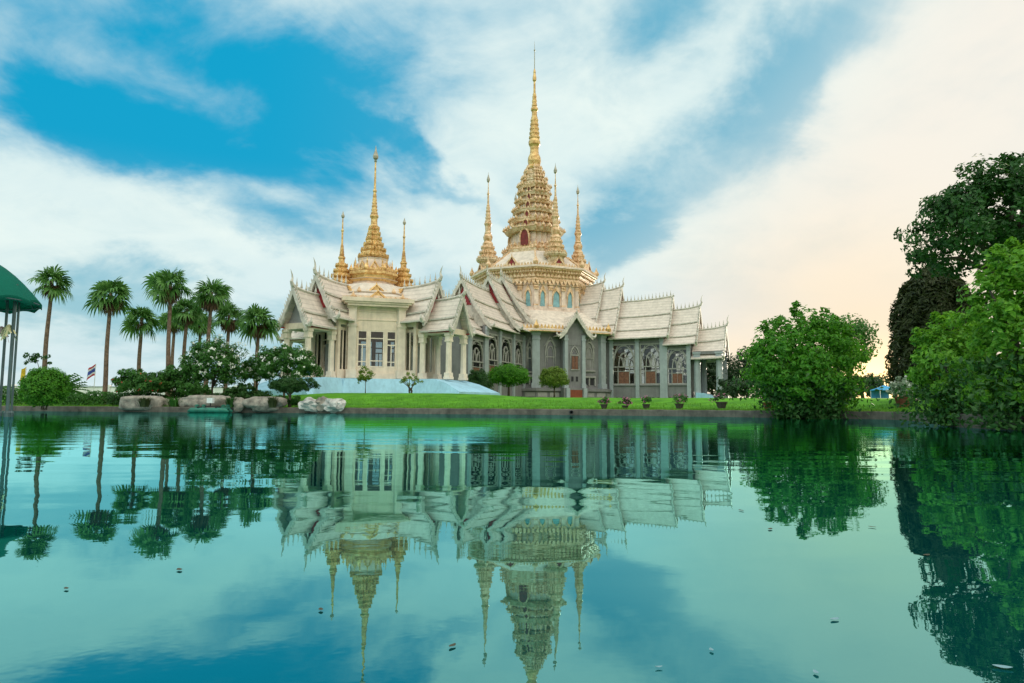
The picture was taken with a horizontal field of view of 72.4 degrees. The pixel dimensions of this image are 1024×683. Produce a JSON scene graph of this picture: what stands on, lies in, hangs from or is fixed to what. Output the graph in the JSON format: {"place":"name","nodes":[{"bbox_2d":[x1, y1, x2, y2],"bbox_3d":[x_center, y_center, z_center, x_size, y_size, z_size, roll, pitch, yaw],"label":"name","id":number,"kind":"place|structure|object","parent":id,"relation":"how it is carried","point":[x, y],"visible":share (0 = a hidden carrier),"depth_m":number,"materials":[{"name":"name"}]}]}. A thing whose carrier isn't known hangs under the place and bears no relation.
{"place":"outdoors","nodes":[
{"label":"outdoors","id":0,"kind":"place"},
{"bbox_2d":[2,393,1001,411],"bbox_3d":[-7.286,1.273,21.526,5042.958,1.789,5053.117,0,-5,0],"label":"lawn","id":1,"kind":"structure","parent":0,"point":[451,397],"depth_m":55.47,"materials":[{"name":"green plant"}]},
{"bbox_2d":[2,386,26,404],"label":"hedge","id":2,"kind":"object","parent":1,"relation":"on","point":[16,398],"visible":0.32,"depth_m":59.44,"materials":[{"name":"green plant"}]},
{"bbox_2d":[0,265,41,416],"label":"canopy tent","id":3,"kind":"object","parent":1,"relation":"on","point":[17,295],"visible":0.97,"depth_m":30.36,"materials":[{"name":"green fabric"}]},
{"bbox_2d":[20,367,26,379],"bbox_3d":[-44.727,3.889,63.893,0.596,3.218,0.236,0,-5,0],"label":"flag","id":4,"kind":"object","parent":1,"relation":"on","point":[23,372],"visible":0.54,"depth_m":63.96,"materials":[{"name":"yellow fabric"}]},
{"bbox_2d":[23,352,52,367],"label":"sapling","id":5,"kind":"object","parent":1,"relation":"on","point":[33,356],"visible":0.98,"depth_m":56.99,"materials":[{"name":"green plant"}]},
{"bbox_2d":[18,365,71,409],"bbox_3d":[-33.877,3.329,50.791,3.371,3.250,3.481,0,-5,0],"label":"round bush","id":6,"kind":"object","parent":1,"relation":"on","point":[43,387],"visible":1,"depth_m":50.01,"materials":[{"name":"green plant"}]},
{"bbox_2d":[26,264,72,368],"bbox_3d":[-40.042,-0.571,60.412,3.529,12.400,3.657,0,-5,0],"label":"palm tree","id":7,"kind":"object","parent":1,"relation":"on","point":[50,290],"visible":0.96,"depth_m":60.27,"materials":[{"name":"green plant"}]},
{"bbox_2d":[67,373,87,397],"bbox_3d":[-41.157,4.217,63.872,4.786,2.760,4.779,0,-5,0],"label":"cycad","id":8,"kind":"object","parent":1,"relation":"on","point":[75,387],"visible":0.19,"depth_m":64.19,"materials":[{"name":"green plant"}]},
{"bbox_2d":[60,390,119,405],"bbox_3d":[-34.685,4.663,57.294,4.769,1.424,1.490,0,-5,0],"label":"hedge","id":9,"kind":"object","parent":1,"relation":"on","point":[92,399],"visible":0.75,"depth_m":56.95,"materials":[{"name":"green plant"}]},
{"bbox_2d":[86,364,95,390],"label":"flag","id":10,"kind":"object","parent":1,"relation":"on","point":[91,371],"visible":0.94,"depth_m":65.99,"materials":[{"name":"multicoloured fabric"}]},
{"bbox_2d":[82,276,133,403],"bbox_3d":[-34.781,-0.083,60.457,4.127,11.407,4.230,0,-5,0],"label":"palm tree","id":11,"kind":"object","parent":1,"relation":"on","point":[111,304],"visible":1,"depth_m":60.03,"materials":[{"name":"green plant"}]},
{"bbox_2d":[5,384,236,395],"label":"boundary wall","id":12,"kind":"structure","parent":1,"relation":"on","point":[113,388],"depth_m":91.67,"materials":[{"name":"white paint"}]},
{"bbox_2d":[118,305,164,370],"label":"palm tree","id":13,"kind":"object","parent":1,"relation":"on","point":[131,323],"visible":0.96,"depth_m":65.90,"materials":[{"name":"green plant"}]},
{"bbox_2d":[110,368,174,395],"bbox_3d":[-29.204,3.675,54.926,4.857,3.272,4.041,0,-5,0],"label":"flowering shrub","id":14,"kind":"object","parent":1,"relation":"on","point":[139,381],"visible":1,"depth_m":54.00,"materials":[{"name":"green plant"}]},
{"bbox_2d":[106,391,226,405],"bbox_3d":[-27.482,4.628,56.295,9.865,1.376,1.404,0,-5,0],"label":"hedge","id":15,"kind":"object","parent":1,"relation":"on","point":[120,395],"visible":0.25,"depth_m":55.94,"materials":[{"name":"green plant"}]},
{"bbox_2d":[142,267,195,395],"bbox_3d":[-29.531,-0.525,60.224,4.497,12.110,3.905,0,-5,0],"label":"palm tree","id":16,"kind":"object","parent":1,"relation":"on","point":[164,291],"visible":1,"depth_m":60.14,"materials":[{"name":"green plant"}]},
{"bbox_2d":[154,313,191,393],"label":"palm tree","id":17,"kind":"object","parent":1,"relation":"on","point":[163,322],"visible":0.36,"depth_m":76.00,"materials":[{"name":"green plant"}]},
{"bbox_2d":[165,397,181,406],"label":"grass tuft","id":18,"kind":"object","parent":1,"relation":"on","point":[173,402],"visible":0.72,"depth_m":52.08,"materials":[{"name":"green plant"}]},
{"bbox_2d":[155,364,193,397],"bbox_3d":[-27.208,3.591,56.235,2.911,3.542,3.010,-1,-5,14],"label":"shrub","id":19,"kind":"object","parent":1,"relation":"on","point":[171,374],"visible":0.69,"depth_m":55.73,"materials":[{"name":"green plant"}]},
{"bbox_2d":[165,297,207,362],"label":"palm tree","id":20,"kind":"object","parent":1,"relation":"on","point":[187,317],"visible":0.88,"depth_m":68.17,"materials":[{"name":"green plant"}]},
{"bbox_2d":[176,380,211,396],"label":"shrub","id":21,"kind":"object","parent":1,"relation":"on","point":[196,388],"visible":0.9,"depth_m":54.49,"materials":[{"name":"green plant"}]},
{"bbox_2d":[188,313,217,371],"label":"palm tree","id":22,"kind":"object","parent":1,"relation":"on","point":[198,332],"visible":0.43,"depth_m":78.18,"materials":[{"name":"green plant"}]},
{"bbox_2d":[177,395,230,406],"bbox_3d":[-23.194,4.628,52.663,4.172,1.225,1.650,0,-5,0],"label":"rock","id":23,"kind":"object","parent":1,"relation":"on","point":[193,400],"visible":0.61,"depth_m":52.06,"materials":[{"name":"grey stone"}]},
{"bbox_2d":[187,275,232,394],"bbox_3d":[-27.305,-0.260,63.424,3.776,11.691,3.774,5,-7,-42],"label":"palm tree","id":24,"kind":"object","parent":1,"relation":"on","point":[209,302],"visible":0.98,"depth_m":63.28,"materials":[{"name":"green plant"}]},
{"bbox_2d":[177,334,250,393],"bbox_3d":[-24.406,2.398,56.930,6.161,6.006,5.116,0,-5,0],"label":"frangipani tree","id":25,"kind":"object","parent":1,"relation":"on","point":[202,362],"visible":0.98,"depth_m":56.07,"materials":[{"name":"green plant"}]},
{"bbox_2d":[211,301,246,391],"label":"palm tree","id":26,"kind":"object","parent":1,"relation":"on","point":[227,322],"visible":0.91,"depth_m":70.13,"materials":[{"name":"green plant"}]},
{"bbox_2d":[224,397,237,406],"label":"grass tuft","id":27,"kind":"object","parent":1,"relation":"on","point":[230,401],"visible":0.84,"depth_m":50.99,"materials":[{"name":"green plant"}]},
{"bbox_2d":[223,383,263,398],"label":"shrub","id":28,"kind":"object","parent":1,"relation":"on","point":[240,389],"visible":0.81,"depth_m":55.14,"materials":[{"name":"green plant"}]},
{"bbox_2d":[236,391,272,398],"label":"hedge","id":29,"kind":"object","parent":1,"relation":"on","point":[266,394],"visible":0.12,"depth_m":59.47,"materials":[{"name":"green plant"}]},
{"bbox_2d":[239,355,272,390],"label":"frangipani tree","id":30,"kind":"object","parent":1,"relation":"on","point":[250,367],"visible":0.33,"depth_m":58.73,"materials":[{"name":"green plant"}]},
{"bbox_2d":[236,303,281,389],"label":"palm tree","id":31,"kind":"object","parent":1,"relation":"on","point":[255,318],"visible":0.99,"depth_m":66.03,"materials":[{"name":"green plant"}]},
{"bbox_2d":[241,396,287,411],"bbox_3d":[-18.162,4.614,51.403,3.347,1.167,1.306,0,-5,0],"label":"rock","id":32,"kind":"object","parent":1,"relation":"on","point":[257,404],"visible":0.85,"depth_m":50.92,"materials":[{"name":"grey stone"}]},
{"bbox_2d":[266,396,280,407],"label":"grass tuft","id":33,"kind":"object","parent":1,"relation":"on","point":[272,402],"visible":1,"depth_m":50.03,"materials":[{"name":"green plant"}]},
{"bbox_2d":[249,342,323,397],"bbox_3d":[-18.743,2.688,58.002,6.153,5.281,4.468,2,-5,-13],"label":"frangipani tree","id":34,"kind":"object","parent":1,"relation":"on","point":[301,363],"visible":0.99,"depth_m":56.96,"materials":[{"name":"green plant"}]},
{"bbox_2d":[268,373,320,407],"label":"topiary tree","id":35,"kind":"object","parent":1,"relation":"on","point":[289,385],"visible":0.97,"depth_m":51.69,"materials":[{"name":"green plant"}]},
{"bbox_2d":[315,396,326,410],"bbox_3d":[-13.679,4.495,50.741,1.228,1.131,0.876,1,-5,-11],"label":"rock","id":36,"kind":"object","parent":1,"relation":"on","point":[319,401],"visible":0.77,"depth_m":50.38,"materials":[{"name":"grey stone"}]},
{"bbox_2d":[357,366,374,392],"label":"young tree","id":37,"kind":"object","parent":1,"relation":"on","point":[366,378],"visible":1,"depth_m":62.89,"materials":[{"name":"green plant"}]},
{"bbox_2d":[247,147,499,395],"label":"pavilion","id":38,"kind":"structure","parent":1,"relation":"on","point":[372,296],"depth_m":74.70,"materials":[{"name":"beige paint"}]},
{"bbox_2d":[323,332,326,367],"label":"window","id":39,"kind":"structure","parent":38,"relation":"in","point":[325,339],"depth_m":75.61,"materials":[{"name":"grey glass"}]},
{"bbox_2d":[325,343,335,374],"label":"door","id":40,"kind":"structure","parent":38,"relation":"in","point":[326,345],"depth_m":75.01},
{"bbox_2d":[357,330,366,366],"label":"window","id":41,"kind":"structure","parent":38,"relation":"in","point":[361,361],"depth_m":73.97,"materials":[{"name":"white glass"}]},
{"bbox_2d":[360,340,372,365],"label":"window","id":42,"kind":"structure","parent":38,"relation":"in","point":[360,340],"depth_m":85.92,"materials":[{"name":"grey glass"}]},
{"bbox_2d":[369,330,383,367],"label":"window","id":43,"kind":"structure","parent":38,"relation":"in","point":[382,361],"depth_m":74.46,"materials":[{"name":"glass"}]},
{"bbox_2d":[376,341,382,367],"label":"window","id":44,"kind":"structure","parent":38,"relation":"in","point":[376,341],"depth_m":86.38,"materials":[{"name":"grey glass"}]},
{"bbox_2d":[389,341,393,365],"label":"window","id":45,"kind":"structure","parent":38,"relation":"in","point":[389,341],"depth_m":86.27,"materials":[{"name":"grey glass"}]},
{"bbox_2d":[387,331,395,367],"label":"window","id":46,"kind":"structure","parent":38,"relation":"in","point":[390,362],"depth_m":74.91,"materials":[{"name":"white glass"}]},
{"bbox_2d":[411,346,419,376],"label":"door","id":47,"kind":"structure","parent":38,"relation":"in","point":[411,346],"depth_m":77.45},
{"bbox_2d":[399,372,423,392],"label":"young shrub","id":48,"kind":"object","parent":1,"relation":"on","point":[409,383],"visible":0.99,"depth_m":62.66,"materials":[{"name":"green plant"}]},
{"bbox_2d":[464,369,494,389],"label":"dark bush","id":49,"kind":"object","parent":1,"relation":"on","point":[479,377],"visible":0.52,"depth_m":79.19,"materials":[{"name":"green plant"}]},
{"bbox_2d":[1,406,1016,429],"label":"kerb","id":50,"kind":"structure","parent":1,"relation":"on","point":[758,414],"depth_m":47.34,"materials":[{"name":"concrete"}]},
{"bbox_2d":[119,396,165,410],"bbox_3d":[-27.802,4.642,52.684,3.302,1.130,1.375,0,-5,0],"label":"rock","id":51,"kind":"object","parent":50,"relation":"on","point":[131,403],"visible":0.85,"depth_m":52.05,"materials":[{"name":"grey stone"}]},
{"bbox_2d":[137,397,153,406],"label":"grass tuft","id":52,"kind":"object","parent":51,"relation":"on","point":[144,402],"visible":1,"depth_m":51.18,"materials":[{"name":"green plant"}]},
{"bbox_2d":[233,397,244,412],"bbox_3d":[-20.084,4.645,51.392,0.997,1.129,0.844,0,-5,0],"label":"rock","id":53,"kind":"object","parent":50,"relation":"on","point":[239,406],"visible":0.91,"depth_m":51.09,"materials":[{"name":"grey stone"}]},
{"bbox_2d":[298,397,317,411],"bbox_3d":[-14.656,4.576,50.604,1.574,1.145,1.141,4,-6,-34],"label":"rock","id":54,"kind":"object","parent":50,"relation":"on","point":[308,404],"visible":0.91,"depth_m":50.26,"materials":[{"name":"grey stone"}]},
{"bbox_2d":[321,398,345,412],"bbox_3d":[-12.845,4.619,50.369,1.741,1.070,1.372,0,-5,0],"label":"rock","id":55,"kind":"object","parent":50,"relation":"on","point":[333,405],"visible":0.99,"depth_m":50.10,"materials":[{"name":"white stone"}]},
{"bbox_2d":[486,362,531,395],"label":"clipped tree","id":56,"kind":"object","parent":1,"relation":"on","point":[509,375],"visible":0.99,"depth_m":82.76,"materials":[{"name":"green plant"}]},
{"bbox_2d":[538,366,569,396],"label":"clipped tree","id":57,"kind":"object","parent":1,"relation":"on","point":[555,376],"visible":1,"depth_m":85.20,"materials":[{"name":"green plant"}]},
{"bbox_2d":[430,42,729,397],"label":"temple","id":58,"kind":"structure","parent":1,"relation":"on","point":[537,299],"depth_m":118.63,"materials":[{"name":"grey stone"}]},
{"bbox_2d":[472,338,483,370],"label":"window","id":59,"kind":"structure","parent":58,"relation":"in","point":[477,345],"depth_m":98.96,"materials":[{"name":"stone"}]},
{"bbox_2d":[489,333,498,369],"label":"window","id":60,"kind":"structure","parent":58,"relation":"in","point":[493,342],"depth_m":104.09,"materials":[{"name":"stone"}]},
{"bbox_2d":[502,336,511,365],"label":"window","id":61,"kind":"structure","parent":58,"relation":"in","point":[506,341],"depth_m":108.60,"materials":[{"name":"stone"}]},
{"bbox_2d":[515,339,522,368],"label":"window","id":62,"kind":"structure","parent":58,"relation":"in","point":[518,343],"depth_m":113.22,"materials":[{"name":"stone"}]},
{"bbox_2d":[524,284,530,305],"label":"drum window","id":63,"kind":"structure","parent":58,"relation":"in","point":[527,293],"depth_m":121.33,"materials":[{"name":"teal glass"}]},
{"bbox_2d":[526,337,531,384],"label":"window","id":64,"kind":"structure","parent":58,"relation":"in","point":[529,345],"depth_m":114.65,"materials":[{"name":"glass"}]},
{"bbox_2d":[539,284,545,305],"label":"drum window","id":65,"kind":"structure","parent":58,"relation":"in","point":[542,294],"depth_m":121.33,"materials":[{"name":"teal glass"}]},
{"bbox_2d":[544,336,555,368],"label":"window","id":66,"kind":"structure","parent":58,"relation":"in","point":[550,350],"depth_m":115.21,"materials":[{"name":"glass"}]},
{"bbox_2d":[552,285,560,306],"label":"drum window","id":67,"kind":"structure","parent":58,"relation":"in","point":[556,294],"depth_m":122.32,"materials":[{"name":"teal glass"}]},
{"bbox_2d":[567,287,572,307],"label":"drum window","id":68,"kind":"structure","parent":58,"relation":"in","point":[569,294],"depth_m":123.27,"materials":[{"name":"teal glass"}]},
{"bbox_2d":[570,346,579,369],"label":"bay window","id":69,"kind":"structure","parent":58,"relation":"in","point":[574,354],"depth_m":114.79,"materials":[{"name":"wood"}]},
{"bbox_2d":[570,390,581,397],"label":"base door","id":70,"kind":"structure","parent":58,"relation":"in","point":[573,393],"depth_m":113.76,"materials":[{"name":"brown wood"}]},
{"bbox_2d":[586,338,595,385],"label":"window","id":71,"kind":"structure","parent":58,"relation":"in","point":[590,348],"depth_m":117.83,"materials":[{"name":"stone"}]},
{"bbox_2d":[613,344,635,384],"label":"window","id":72,"kind":"structure","parent":58,"relation":"in","point":[623,376],"depth_m":119.34,"materials":[{"name":"stone"}]},
{"bbox_2d":[623,347,644,383],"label":"window","id":73,"kind":"structure","parent":58,"relation":"in","point":[631,374],"depth_m":126.78,"materials":[{"name":"stone"}]},
{"bbox_2d":[640,343,659,384],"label":"window","id":74,"kind":"structure","parent":58,"relation":"in","point":[650,376],"depth_m":117.63,"materials":[{"name":"stone"}]},
{"bbox_2d":[649,347,669,382],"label":"window","id":75,"kind":"structure","parent":58,"relation":"in","point":[658,375],"depth_m":125.08,"materials":[{"name":"stone"}]},
{"bbox_2d":[667,348,686,384],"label":"window","id":76,"kind":"structure","parent":58,"relation":"in","point":[674,375],"depth_m":115.83,"materials":[{"name":"stone"}]},
{"bbox_2d":[674,352,686,382],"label":"window","id":77,"kind":"structure","parent":58,"relation":"in","point":[684,376],"depth_m":123.46,"materials":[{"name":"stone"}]},
{"bbox_2d":[597,396,610,408],"bbox_3d":[6.249,4.128,47.266,0.884,0.873,0.764,-3,-6,34],"label":"flower pot","id":78,"kind":"object","parent":1,"relation":"on","point":[605,399],"visible":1,"depth_m":47.10,"materials":[{"name":"green plant"}]},
{"bbox_2d":[617,397,632,408],"bbox_3d":[7.600,4.111,46.840,0.928,0.843,0.832,2,-6,-21],"label":"flower pot","id":79,"kind":"object","parent":1,"relation":"on","point":[624,401],"visible":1,"depth_m":46.62,"materials":[{"name":"brown plant"}]},
{"bbox_2d":[640,396,651,408],"bbox_3d":[8.996,4.055,46.629,0.771,0.930,0.849,-3,-6,29],"label":"flower pot","id":80,"kind":"object","parent":1,"relation":"on","point":[646,399],"visible":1,"depth_m":46.47,"materials":[{"name":"green plant"}]},
{"bbox_2d":[672,393,687,408],"bbox_3d":[11.031,3.899,45.813,1.165,1.109,1.029,0,-5,0],"label":"flower pot","id":81,"kind":"object","parent":1,"relation":"on","point":[683,398],"visible":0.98,"depth_m":45.68,"materials":[{"name":"green plant"}]},
{"bbox_2d":[677,355,740,394],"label":"lawn tree","id":82,"kind":"object","parent":1,"relation":"on","point":[711,376],"visible":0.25,"depth_m":128.08,"materials":[{"name":"green plant"}]},
{"bbox_2d":[708,391,732,408],"bbox_3d":[13.372,3.720,44.662,1.333,1.207,1.237,2,-6,-19],"label":"flower pot","id":83,"kind":"object","parent":1,"relation":"on","point":[720,405],"visible":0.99,"depth_m":44.46,"materials":[{"name":"green plant"}]},
{"bbox_2d":[716,377,754,397],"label":"lawn tree","id":84,"kind":"object","parent":1,"relation":"on","point":[731,389],"visible":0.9,"depth_m":99.07,"materials":[{"name":"green plant"}]},
{"bbox_2d":[725,346,751,397],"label":"lawn tree","id":85,"kind":"object","parent":1,"relation":"on","point":[744,362],"visible":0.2,"depth_m":119.38,"materials":[{"name":"green plant"}]},
{"bbox_2d":[732,359,794,387],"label":"lawn tree","id":86,"kind":"object","parent":1,"relation":"on","point":[739,369],"visible":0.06,"depth_m":113.71,"materials":[{"name":"green plant"}]},
{"bbox_2d":[710,371,889,397],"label":"tree belt","id":87,"kind":"object","parent":1,"relation":"on","point":[884,378],"visible":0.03,"depth_m":189.74,"materials":[{"name":"plant"}]},
{"bbox_2d":[717,300,887,419],"bbox_3d":[15.648,1.044,37.630,7.680,6.597,7.295,-4,-7,36],"label":"pond bush","id":88,"kind":"object","parent":1,"relation":"on","point":[812,387],"visible":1,"depth_m":36.17,"materials":[{"name":"green plant"}]},
{"bbox_2d":[822,313,882,397],"bbox_3d":[29.957,1.274,62.082,5.604,7.850,4.911,0,-5,0],"label":"lawn tree","id":89,"kind":"object","parent":1,"relation":"on","point":[861,328],"visible":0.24,"depth_m":61.48,"materials":[{"name":"green plant"}]},
{"bbox_2d":[854,373,889,397],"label":"lawn tree","id":90,"kind":"object","parent":1,"relation":"on","point":[874,380],"visible":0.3,"depth_m":98.51,"materials":[{"name":"green plant"}]},
{"bbox_2d":[870,385,889,397],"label":"blue tent","id":91,"kind":"object","parent":1,"relation":"on","point":[879,393],"visible":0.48,"depth_m":92.93,"materials":[{"name":"fabric"}]},
{"bbox_2d":[886,375,917,407],"bbox_3d":[21.527,2.761,38.662,1.618,1.795,2.061,0,-5,0],"label":"potted plant","id":92,"kind":"object","parent":1,"relation":"on","point":[894,386],"visible":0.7,"depth_m":38.27,"materials":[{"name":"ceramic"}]},
{"bbox_2d":[884,265,978,396],"bbox_3d":[25.594,-0.622,42.141,5.625,8.443,5.910,0,-5,0],"label":"conical tree","id":93,"kind":"object","parent":1,"relation":"on","point":[918,301],"visible":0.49,"depth_m":41.38,"materials":[{"name":"green plant"}]},
{"bbox_2d":[893,152,1023,370],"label":"spreading tree","id":94,"kind":"object","parent":1,"relation":"on","point":[952,211],"visible":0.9,"depth_m":33.77,"materials":[{"name":"green plant"}]},
{"bbox_2d":[0,411,1023,682],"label":"pond water","id":95,"kind":"structure","parent":0,"point":[556,549],"depth_m":2.70,"materials":[{"name":"teal liquid"}]},
{"bbox_2d":[187,398,232,412],"bbox_3d":[-21.581,4.577,50.081,2.931,1.070,1.100,0,-5,0],"label":"pond aerator","id":96,"kind":"object","parent":95,"relation":"on","point":[222,409],"visible":0.99,"depth_m":49.58,"materials":[{"name":"green plastic"}]},
{"bbox_2d":[869,310,1012,427],"bbox_3d":[14.069,0.866,22.117,5.030,3.844,4.195,0,-5,0],"label":"water bush","id":97,"kind":"object","parent":95,"relation":"in","point":[938,347],"visible":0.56,"depth_m":21.87,"materials":[{"name":"green plant"}]},
{"bbox_2d":[895,236,1023,430],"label":"water bush","id":98,"kind":"object","parent":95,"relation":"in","point":[996,381],"visible":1,"depth_m":18.41,"materials":[{"name":"green plant"}]},
{"bbox_2d":[992,664,1012,667],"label":"floating leaf","id":99,"kind":"object","parent":95,"relation":"on","point":[1003,666],"visible":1,"depth_m":1.49,"materials":[{"name":"white plant"}]},
{"bbox_2d":[0,0,1023,397],"label":"sky","id":100,"kind":"structure","parent":0,"point":[753,158],"materials":[{"name":"blue"}]}
]}

